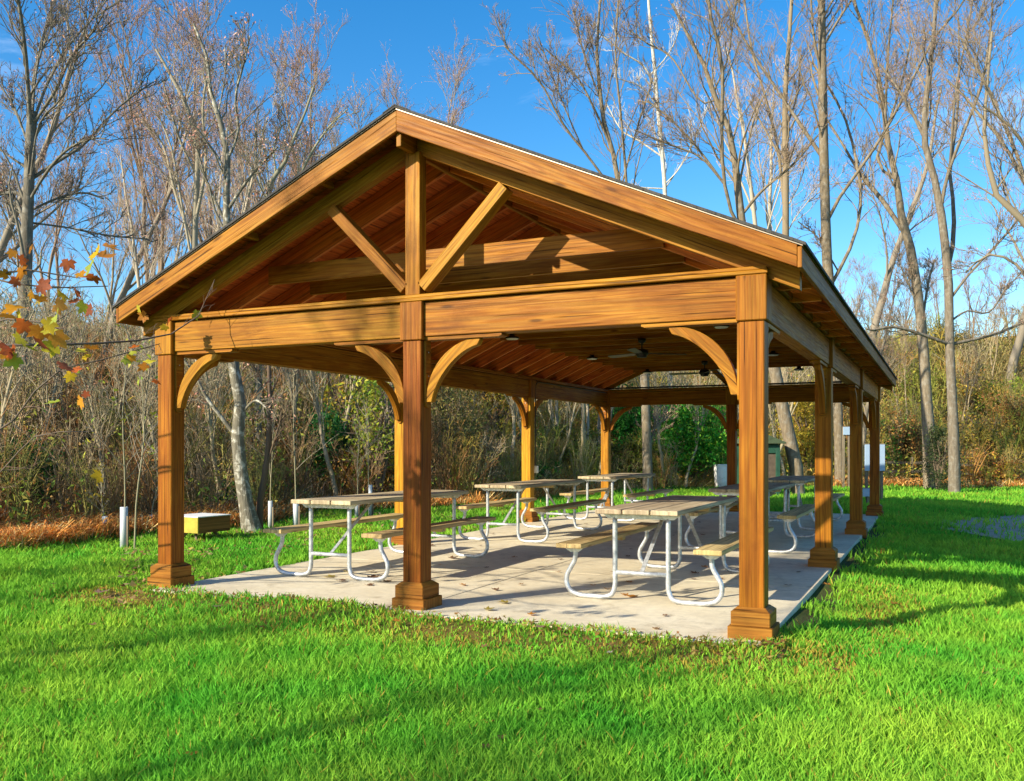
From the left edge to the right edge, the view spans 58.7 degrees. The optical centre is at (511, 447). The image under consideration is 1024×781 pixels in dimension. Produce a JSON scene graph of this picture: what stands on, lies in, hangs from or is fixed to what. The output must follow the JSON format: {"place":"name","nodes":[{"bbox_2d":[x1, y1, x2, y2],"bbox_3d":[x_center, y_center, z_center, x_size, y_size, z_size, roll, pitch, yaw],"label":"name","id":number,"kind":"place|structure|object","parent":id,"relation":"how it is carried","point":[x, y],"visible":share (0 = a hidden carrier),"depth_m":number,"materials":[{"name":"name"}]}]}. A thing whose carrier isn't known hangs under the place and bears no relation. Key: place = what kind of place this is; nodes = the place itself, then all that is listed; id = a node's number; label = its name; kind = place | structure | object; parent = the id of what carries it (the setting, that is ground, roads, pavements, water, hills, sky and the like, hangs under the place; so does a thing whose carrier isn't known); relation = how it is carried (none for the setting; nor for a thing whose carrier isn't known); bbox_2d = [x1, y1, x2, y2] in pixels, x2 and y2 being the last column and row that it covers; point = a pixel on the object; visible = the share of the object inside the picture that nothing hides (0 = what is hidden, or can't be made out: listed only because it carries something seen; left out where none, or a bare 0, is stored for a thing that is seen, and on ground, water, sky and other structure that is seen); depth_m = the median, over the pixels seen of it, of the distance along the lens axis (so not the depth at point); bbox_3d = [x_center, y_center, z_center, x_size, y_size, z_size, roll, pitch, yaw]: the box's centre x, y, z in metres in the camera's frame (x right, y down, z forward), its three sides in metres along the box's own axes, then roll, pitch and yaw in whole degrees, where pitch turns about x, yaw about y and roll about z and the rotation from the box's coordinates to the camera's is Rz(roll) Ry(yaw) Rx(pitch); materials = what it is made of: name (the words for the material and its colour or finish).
{"place":"outdoors","nodes":[
{"label":"outdoors","id":0,"kind":"place"},
{"bbox_2d":[0,336,1023,780],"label":"ground","id":1,"kind":"structure","parent":0,"point":[800,614],"depth_m":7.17,"materials":[{"name":"green plant"}]},
{"bbox_2d":[0,160,43,343],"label":"woodland tree","id":2,"kind":"object","parent":1,"relation":"on","point":[13,238],"visible":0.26,"depth_m":22.52,"materials":[{"name":"brown plant"}]},
{"bbox_2d":[0,282,61,437],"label":"woodland tree","id":3,"kind":"object","parent":1,"relation":"on","point":[9,379],"visible":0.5,"depth_m":13.83,"materials":[{"name":"brown plant"}]},
{"bbox_2d":[0,429,85,506],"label":"green bush","id":4,"kind":"object","parent":1,"relation":"on","point":[43,469],"visible":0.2,"depth_m":14.43,"materials":[{"name":"green plant"}]},
{"bbox_2d":[0,89,104,316],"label":"woodland tree","id":5,"kind":"object","parent":1,"relation":"on","point":[56,243],"visible":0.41,"depth_m":29.87,"materials":[{"name":"brown plant"}]},
{"bbox_2d":[7,269,110,472],"bbox_3d":[-8.633,-1.376,17.166,1.228,4.249,1.661,0,0,39],"label":"woodland tree","id":6,"kind":"object","parent":1,"relation":"on","point":[61,324],"visible":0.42,"depth_m":17.36,"materials":[{"name":"brown plant"}]},
{"bbox_2d":[19,297,100,467],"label":"woodland tree","id":7,"kind":"object","parent":1,"relation":"on","point":[55,385],"visible":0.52,"depth_m":16.05,"materials":[{"name":"brown plant"}]},
{"bbox_2d":[0,0,131,262],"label":"woodland tree","id":8,"kind":"object","parent":1,"relation":"on","point":[41,154],"visible":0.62,"depth_m":19.12,"materials":[{"name":"brown plant"}]},
{"bbox_2d":[33,400,131,457],"bbox_3d":[-9.048,-0.286,18.663,2.075,1.560,2.317,0,0,25],"label":"wild bush","id":9,"kind":"object","parent":1,"relation":"on","point":[80,425],"visible":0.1,"depth_m":18.46,"materials":[{"name":"brown plant"}]},
{"bbox_2d":[0,0,168,461],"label":"bare tree","id":10,"kind":"object","parent":1,"relation":"on","point":[26,209],"visible":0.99,"depth_m":17.16,"materials":[{"name":"brown plant"}]},
{"bbox_2d":[59,342,122,509],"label":"woodland tree","id":11,"kind":"object","parent":1,"relation":"on","point":[88,403],"visible":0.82,"depth_m":14.86,"materials":[{"name":"brown plant"}]},
{"bbox_2d":[0,236,216,535],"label":"maple sapling","id":12,"kind":"object","parent":1,"relation":"on","point":[52,344],"visible":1,"depth_m":5.94,"materials":[{"name":"orange plant"}]},
{"bbox_2d":[77,310,157,548],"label":"guarded sapling","id":13,"kind":"object","parent":1,"relation":"on","point":[124,528],"visible":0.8,"depth_m":12.16,"materials":[{"name":"brown plant"}]},
{"bbox_2d":[84,142,160,367],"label":"woodland tree","id":14,"kind":"object","parent":1,"relation":"on","point":[111,295],"visible":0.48,"depth_m":29.87,"materials":[{"name":"brown plant"}]},
{"bbox_2d":[103,318,154,441],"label":"woodland tree","id":15,"kind":"object","parent":1,"relation":"on","point":[113,365],"visible":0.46,"depth_m":19.58,"materials":[{"name":"brown plant"}]},
{"bbox_2d":[34,0,227,384],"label":"woodland tree","id":16,"kind":"object","parent":1,"relation":"on","point":[127,287],"visible":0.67,"depth_m":23.54,"materials":[{"name":"brown plant"}]},
{"bbox_2d":[114,335,157,550],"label":"sapling","id":17,"kind":"object","parent":1,"relation":"on","point":[153,413],"visible":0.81,"depth_m":12.00,"materials":[{"name":"brown plant"}]},
{"bbox_2d":[86,309,185,458],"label":"woodland tree","id":18,"kind":"object","parent":1,"relation":"on","point":[106,334],"visible":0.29,"depth_m":16.24,"materials":[{"name":"brown plant"}]},
{"bbox_2d":[115,63,178,274],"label":"woodland tree","id":19,"kind":"object","parent":1,"relation":"on","point":[149,187],"visible":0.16,"depth_m":37.26,"materials":[{"name":"brown plant"}]},
{"bbox_2d":[124,339,184,508],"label":"woodland tree","id":20,"kind":"object","parent":1,"relation":"on","point":[146,404],"visible":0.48,"depth_m":15.75,"materials":[{"name":"brown plant"}]},
{"bbox_2d":[88,0,230,408],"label":"woodland tree","id":21,"kind":"object","parent":1,"relation":"on","point":[139,164],"visible":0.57,"depth_m":27.57,"materials":[{"name":"brown plant"}]},
{"bbox_2d":[87,144,235,438],"bbox_3d":[-8.618,-3.973,22.758,3.583,8.098,2.863,0,0,-22],"label":"woodland tree","id":22,"kind":"object","parent":1,"relation":"on","point":[136,262],"visible":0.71,"depth_m":22.39,"materials":[{"name":"brown plant"}]},
{"bbox_2d":[90,23,237,418],"bbox_3d":[-7.970,-5.036,22.028,3.724,10.862,2.602,0,0,25],"label":"bare tree","id":23,"kind":"object","parent":1,"relation":"on","point":[192,238],"visible":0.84,"depth_m":22.00,"materials":[{"name":"brown plant"}]},
{"bbox_2d":[95,0,241,242],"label":"woodland tree","id":24,"kind":"object","parent":1,"relation":"on","point":[194,81],"visible":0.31,"depth_m":31.29,"materials":[{"name":"brown plant"}]},
{"bbox_2d":[184,513,230,541],"bbox_3d":[-4.541,1.204,13.260,0.607,0.437,0.623,0,0,29],"label":"box","id":25,"kind":"object","parent":1,"relation":"on","point":[203,523],"visible":0.58,"depth_m":13.05,"materials":[{"name":"yellow paint"}]},
{"bbox_2d":[141,0,305,532],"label":"sycamore tree","id":26,"kind":"object","parent":1,"relation":"on","point":[249,519],"visible":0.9,"depth_m":14.34,"materials":[{"name":"grey plant"}]},
{"bbox_2d":[174,0,273,210],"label":"woodland tree","id":27,"kind":"object","parent":1,"relation":"on","point":[244,83],"visible":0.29,"depth_m":40.78,"materials":[{"name":"brown plant"}]},
{"bbox_2d":[194,362,262,504],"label":"woodland tree","id":28,"kind":"object","parent":1,"relation":"on","point":[209,419],"visible":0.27,"depth_m":16.17,"materials":[{"name":"brown plant"}]},
{"bbox_2d":[169,65,304,388],"bbox_3d":[-8.046,-5.591,25.865,3.498,9.892,4.377,0,0,-27],"label":"woodland tree","id":29,"kind":"object","parent":1,"relation":"on","point":[249,189],"visible":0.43,"depth_m":25.69,"materials":[{"name":"brown plant"}]},
{"bbox_2d":[189,48,306,230],"bbox_3d":[-9.752,-7.881,33.697,5.071,11.462,4.053,0,0,-32],"label":"woodland tree","id":30,"kind":"object","parent":1,"relation":"on","point":[238,167],"visible":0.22,"depth_m":33.03,"materials":[{"name":"brown plant"}]},
{"bbox_2d":[241,362,295,527],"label":"bare tree","id":31,"kind":"object","parent":1,"relation":"on","point":[263,483],"visible":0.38,"depth_m":14.64,"materials":[{"name":"grey plant"}]},
{"bbox_2d":[0,278,537,527],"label":"twiggy undergrowth","id":32,"kind":"object","parent":1,"relation":"on","point":[200,440],"visible":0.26,"depth_m":17.42,"materials":[{"name":"brown plant"}]},
{"bbox_2d":[200,46,348,414],"bbox_3d":[-8.414,-7.012,31.384,6.174,13.249,3.509,0,0,10],"label":"woodland tree","id":33,"kind":"object","parent":1,"relation":"on","point":[294,84],"visible":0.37,"depth_m":31.14,"materials":[{"name":"brown plant"}]},
{"bbox_2d":[0,314,570,529],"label":"hillside thicket","id":34,"kind":"object","parent":1,"relation":"on","point":[317,482],"visible":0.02,"depth_m":18.55,"materials":[{"name":"brown plant"}]},
{"bbox_2d":[250,411,320,463],"bbox_3d":[-5.462,-0.191,22.402,2.022,1.526,2.106,0,0,25],"label":"wild bush","id":35,"kind":"object","parent":1,"relation":"on","point":[285,439],"visible":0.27,"depth_m":22.07,"materials":[{"name":"brown plant"}]},
{"bbox_2d":[222,19,363,461],"bbox_3d":[-5.267,-4.701,22.038,3.414,10.591,2.378,0,0,-7],"label":"bare tree","id":36,"kind":"object","parent":1,"relation":"on","point":[288,151],"visible":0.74,"depth_m":22.08,"materials":[{"name":"brown plant"}]},
{"bbox_2d":[241,0,349,399],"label":"woodland tree","id":37,"kind":"object","parent":1,"relation":"on","point":[301,63],"visible":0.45,"depth_m":31.31,"materials":[{"name":"brown plant"}]},
{"bbox_2d":[262,366,337,524],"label":"guarded sapling","id":38,"kind":"object","parent":1,"relation":"on","point":[296,514],"visible":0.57,"depth_m":14.80,"materials":[{"name":"brown plant"}]},
{"bbox_2d":[285,369,337,495],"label":"woodland tree","id":39,"kind":"object","parent":1,"relation":"on","point":[311,375],"visible":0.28,"depth_m":20.41,"materials":[{"name":"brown plant"}]},
{"bbox_2d":[117,504,510,603],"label":"leaf litter","id":40,"kind":"object","parent":1,"relation":"on","point":[132,583],"visible":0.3,"depth_m":11.57,"materials":[{"name":"plant"}]},
{"bbox_2d":[294,404,370,484],"bbox_3d":[-4.439,-0.046,22.247,1.942,2.059,2.115,0,0,25],"label":"green bush","id":41,"kind":"object","parent":1,"relation":"on","point":[335,420],"visible":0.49,"depth_m":21.82,"materials":[{"name":"green plant"}]},
{"bbox_2d":[299,74,380,160],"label":"woodland tree","id":42,"kind":"object","parent":1,"relation":"on","point":[358,129],"visible":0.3,"depth_m":43.79,"materials":[{"name":"brown plant"}]},
{"bbox_2d":[311,371,381,462],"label":"leafy tree","id":43,"kind":"object","parent":1,"relation":"on","point":[340,388],"visible":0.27,"depth_m":22.67,"materials":[{"name":"green plant"}]},
{"bbox_2d":[308,376,394,492],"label":"leafy tree","id":44,"kind":"object","parent":1,"relation":"on","point":[387,450],"visible":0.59,"depth_m":20.40,"materials":[{"name":"green plant"}]},
{"bbox_2d":[324,445,394,492],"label":"wild bush","id":45,"kind":"object","parent":1,"relation":"on","point":[388,472],"visible":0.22,"depth_m":21.53,"materials":[{"name":"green plant"}]},
{"bbox_2d":[349,43,440,376],"bbox_3d":[-4.509,-7.617,31.283,2.715,13.787,5.131,0,0,36],"label":"woodland tree","id":46,"kind":"object","parent":1,"relation":"on","point":[382,93],"visible":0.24,"depth_m":32.35,"materials":[{"name":"brown plant"}]},
{"bbox_2d":[421,22,489,126],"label":"woodland tree","id":47,"kind":"object","parent":1,"relation":"on","point":[457,112],"visible":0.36,"depth_m":36.24,"materials":[{"name":"brown plant"}]},
{"bbox_2d":[431,386,499,471],"bbox_3d":[-1.791,-0.386,23.272,2.608,2.723,2.888,0,0,-21],"label":"olive bush","id":48,"kind":"object","parent":1,"relation":"on","point":[448,402],"visible":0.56,"depth_m":23.10,"materials":[{"name":"green plant"}]},
{"bbox_2d":[171,587,788,678],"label":"leaf litter","id":49,"kind":"object","parent":1,"relation":"on","point":[619,630],"visible":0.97,"depth_m":6.43,"materials":[{"name":"plant"}]},
{"bbox_2d":[449,388,540,446],"bbox_3d":[-0.570,-1.406,27.170,3.046,4.250,3.225,0,0,25],"label":"yellow bush","id":50,"kind":"object","parent":1,"relation":"on","point":[498,397],"visible":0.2,"depth_m":26.78,"materials":[{"name":"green plant"}]},
{"bbox_2d":[0,470,1023,549],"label":"rusty fern bank","id":51,"kind":"structure","parent":1,"relation":"on","point":[41,530],"depth_m":14.07,"materials":[{"name":"brown plant"}]},
{"bbox_2d":[0,481,1023,551],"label":"weedy edge","id":52,"kind":"object","parent":1,"relation":"on","point":[362,508],"visible":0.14,"depth_m":18.29,"materials":[{"name":"plant"}]},
{"bbox_2d":[152,510,877,644],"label":"concrete slab","id":53,"kind":"structure","parent":1,"relation":"on","point":[543,592],"depth_m":9.27,"materials":[{"name":"grey concrete"}]},
{"bbox_2d":[263,490,495,581],"bbox_3d":[-1.385,0.935,10.232,1.460,0.804,2.509,0,0,25],"label":"picnic table","id":54,"kind":"object","parent":53,"relation":"on","point":[349,503],"visible":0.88,"depth_m":9.52,"materials":[{"name":"brown wood"}]},
{"bbox_2d":[112,104,897,640],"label":"picnic pavilion","id":55,"kind":"structure","parent":53,"relation":"on","point":[416,258],"depth_m":8.06,"materials":[{"name":"brown wood"}]},
{"bbox_2d":[456,479,606,542],"bbox_3d":[0.332,0.935,13.860,1.460,0.804,2.509,0,0,25],"label":"picnic table","id":56,"kind":"object","parent":53,"relation":"on","point":[522,486],"visible":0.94,"depth_m":13.25,"materials":[{"name":"brown wood"}]},
{"bbox_2d":[559,473,673,521],"bbox_3d":[2.054,0.935,17.499,1.460,0.804,2.509,0,0,25],"label":"picnic table","id":57,"kind":"object","parent":53,"relation":"on","point":[612,478],"visible":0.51,"depth_m":16.81,"materials":[{"name":"brown wood"}]},
{"bbox_2d":[556,495,773,606],"bbox_3d":[1.578,0.935,8.834,1.460,0.804,2.509,0,0,25],"label":"picnic table","id":58,"kind":"object","parent":53,"relation":"on","point":[668,509],"visible":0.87,"depth_m":8.06,"materials":[{"name":"brown wood"}]},
{"bbox_2d":[682,482,814,553],"bbox_3d":[3.367,0.935,12.614,1.460,0.804,2.509,0,0,25],"label":"picnic table","id":59,"kind":"object","parent":53,"relation":"on","point":[786,517],"visible":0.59,"depth_m":11.90,"materials":[{"name":"grey wood"}]},
{"bbox_2d":[738,475,844,529],"bbox_3d":[4.875,0.935,15.801,1.460,0.804,2.509,0,0,25],"label":"picnic table","id":60,"kind":"object","parent":53,"relation":"on","point":[798,481],"visible":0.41,"depth_m":15.26,"materials":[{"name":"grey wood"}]},
{"bbox_2d":[515,424,621,465],"bbox_3d":[1.501,0.017,29.273,3.462,1.557,3.329,0,0,-35],"label":"yellow bush","id":61,"kind":"object","parent":1,"relation":"on","point":[593,434],"visible":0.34,"depth_m":29.03,"materials":[{"name":"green plant"}]},
{"bbox_2d":[472,0,700,489],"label":"bare tree","id":62,"kind":"object","parent":1,"relation":"on","point":[647,438],"visible":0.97,"depth_m":26.59,"materials":[{"name":"brown plant"}]},
{"bbox_2d":[599,383,660,462],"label":"leafy tree","id":63,"kind":"object","parent":1,"relation":"on","point":[627,418],"visible":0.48,"depth_m":30.77,"materials":[{"name":"green plant"}]},
{"bbox_2d":[594,432,669,472],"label":"yellow bush","id":64,"kind":"object","parent":1,"relation":"on","point":[614,448],"visible":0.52,"depth_m":29.92,"materials":[{"name":"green plant"}]},
{"bbox_2d":[586,0,711,453],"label":"white barked tree","id":65,"kind":"object","parent":1,"relation":"on","point":[663,163],"visible":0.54,"depth_m":32.74,"materials":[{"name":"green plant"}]},
{"bbox_2d":[301,329,1023,498],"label":"hillside thicket","id":66,"kind":"object","parent":1,"relation":"on","point":[683,481],"visible":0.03,"depth_m":33.09,"materials":[{"name":"green plant"}]},
{"bbox_2d":[649,371,695,480],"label":"woodland tree","id":67,"kind":"object","parent":1,"relation":"on","point":[655,383],"visible":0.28,"depth_m":28.25,"materials":[{"name":"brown plant"}]},
{"bbox_2d":[650,381,738,483],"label":"leafy tree","id":68,"kind":"object","parent":1,"relation":"on","point":[682,428],"visible":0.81,"depth_m":29.29,"materials":[{"name":"green plant"}]},
{"bbox_2d":[678,370,723,487],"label":"woodland tree","id":69,"kind":"object","parent":1,"relation":"on","point":[696,446],"visible":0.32,"depth_m":29.04,"materials":[{"name":"brown plant"}]},
{"bbox_2d":[606,0,845,493],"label":"bare tree","id":70,"kind":"object","parent":1,"relation":"on","point":[794,460],"visible":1,"depth_m":25.08,"materials":[{"name":"brown plant"}]},
{"bbox_2d":[431,299,1023,496],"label":"twiggy undergrowth","id":71,"kind":"object","parent":1,"relation":"on","point":[587,468],"visible":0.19,"depth_m":32.62,"materials":[{"name":"plant"}]},
{"bbox_2d":[737,435,785,495],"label":"green shed","id":72,"kind":"structure","parent":1,"relation":"on","point":[774,443],"depth_m":24.90,"materials":[{"name":"paint"}]},
{"bbox_2d":[703,31,848,371],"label":"woodland tree","id":73,"kind":"object","parent":1,"relation":"on","point":[748,173],"visible":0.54,"depth_m":47.61,"materials":[{"name":"brown plant"}]},
{"bbox_2d":[716,0,855,470],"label":"bare tree","id":74,"kind":"object","parent":1,"relation":"on","point":[784,179],"visible":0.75,"depth_m":33.65,"materials":[{"name":"brown plant"}]},
{"bbox_2d":[769,370,849,472],"bbox_3d":[10.678,-0.917,32.812,2.934,4.396,2.822,0,0,25],"label":"yellow bush","id":75,"kind":"object","parent":1,"relation":"on","point":[810,431],"visible":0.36,"depth_m":32.42,"materials":[{"name":"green plant"}]},
{"bbox_2d":[703,0,964,482],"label":"bare tree","id":76,"kind":"object","parent":1,"relation":"on","point":[826,213],"visible":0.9,"depth_m":30.24,"materials":[{"name":"brown plant"}]},
{"bbox_2d":[834,253,874,322],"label":"woodland tree","id":77,"kind":"object","parent":1,"relation":"on","point":[863,278],"visible":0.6,"depth_m":46.79,"materials":[{"name":"brown plant"}]},
{"bbox_2d":[865,444,884,499],"bbox_3d":[9.141,0.670,22.993,0.537,1.518,0.098,0,0,0],"label":"sign board","id":78,"kind":"object","parent":1,"relation":"on","point":[867,457],"visible":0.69,"depth_m":22.94,"materials":[{"name":"white metal"}]},
{"bbox_2d":[802,0,963,488],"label":"bare tree","id":79,"kind":"object","parent":1,"relation":"on","point":[920,302],"visible":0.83,"depth_m":30.26,"materials":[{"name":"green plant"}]},
{"bbox_2d":[863,220,925,449],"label":"woodland tree","id":80,"kind":"object","parent":1,"relation":"on","point":[866,407],"visible":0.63,"depth_m":31.03,"materials":[{"name":"brown plant"}]},
{"bbox_2d":[880,414,915,476],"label":"green bush","id":81,"kind":"object","parent":1,"relation":"on","point":[893,441],"visible":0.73,"depth_m":33.49,"materials":[{"name":"green plant"}]},
{"bbox_2d":[880,405,922,467],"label":"wild bush","id":82,"kind":"object","parent":1,"relation":"on","point":[915,440],"visible":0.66,"depth_m":33.45,"materials":[{"name":"green plant"}]},
{"bbox_2d":[835,0,971,344],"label":"woodland tree","id":83,"kind":"object","parent":1,"relation":"on","point":[912,207],"visible":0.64,"depth_m":47.64,"materials":[{"name":"brown plant"}]},
{"bbox_2d":[883,357,946,413],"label":"wild bush","id":84,"kind":"object","parent":1,"relation":"on","point":[910,377],"visible":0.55,"depth_m":43.61,"materials":[{"name":"green plant"}]},
{"bbox_2d":[854,0,1023,491],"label":"bare tree","id":85,"kind":"object","parent":1,"relation":"on","point":[954,476],"visible":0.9,"depth_m":27.79,"materials":[{"name":"brown plant"}]},
{"bbox_2d":[901,419,995,490],"bbox_3d":[13.748,0.277,29.277,2.892,2.466,2.535,0,0,-14],"label":"bush","id":86,"kind":"object","parent":1,"relation":"on","point":[937,435],"visible":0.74,"depth_m":29.40,"materials":[{"name":"green plant"}]},
{"bbox_2d":[912,318,986,362],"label":"wild bush","id":87,"kind":"object","parent":1,"relation":"on","point":[943,333],"visible":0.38,"depth_m":55.57,"materials":[{"name":"green plant"}]},
{"bbox_2d":[902,0,1023,281],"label":"bare tree","id":88,"kind":"object","parent":1,"relation":"on","point":[1015,213],"visible":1,"depth_m":24.88,"materials":[{"name":"brown plant"}]},
{"bbox_2d":[955,331,990,436],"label":"woodland tree","id":89,"kind":"object","parent":1,"relation":"on","point":[966,369],"visible":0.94,"depth_m":41.04,"materials":[{"name":"brown plant"}]},
{"bbox_2d":[934,362,1019,420],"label":"wild bush","id":90,"kind":"object","parent":1,"relation":"on","point":[963,389],"visible":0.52,"depth_m":42.42,"materials":[{"name":"green plant"}]},
{"bbox_2d":[955,241,1000,357],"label":"woodland tree","id":91,"kind":"object","parent":1,"relation":"on","point":[967,289],"visible":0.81,"depth_m":55.22,"materials":[{"name":"brown plant"}]},
{"bbox_2d":[949,153,1023,397],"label":"woodland tree","id":92,"kind":"object","parent":1,"relation":"on","point":[1016,350],"visible":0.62,"depth_m":45.84,"materials":[{"name":"brown plant"}]},
{"bbox_2d":[959,406,1020,456],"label":"wild bush","id":93,"kind":"object","parent":1,"relation":"on","point":[997,427],"visible":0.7,"depth_m":35.89,"materials":[{"name":"green plant"}]},
{"bbox_2d":[960,444,1023,482],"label":"wild bush","id":94,"kind":"object","parent":1,"relation":"on","point":[989,465],"visible":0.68,"depth_m":32.59,"materials":[{"name":"green plant"}]},
{"bbox_2d":[961,331,1023,381],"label":"wild bush","id":95,"kind":"object","parent":1,"relation":"on","point":[1000,355],"visible":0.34,"depth_m":50.81,"materials":[{"name":"green plant"}]},
{"bbox_2d":[969,374,1023,425],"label":"bush","id":96,"kind":"object","parent":1,"relation":"on","point":[995,390],"visible":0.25,"depth_m":42.44,"materials":[{"name":"green plant"}]},
{"bbox_2d":[974,388,1023,444],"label":"wild bush","id":97,"kind":"object","parent":1,"relation":"on","point":[1020,405],"visible":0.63,"depth_m":38.65,"materials":[{"name":"green plant"}]},
{"bbox_2d":[0,0,1023,338],"label":"sky","id":98,"kind":"structure","parent":0,"point":[408,29],"materials":[{"name":"blue"}]},
{"bbox_2d":[934,514,1023,540],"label":"gravel track","id":99,"kind":"structure","parent":0,"point":[998,528],"depth_m":16.33,"materials":[{"name":"grey gravel"}]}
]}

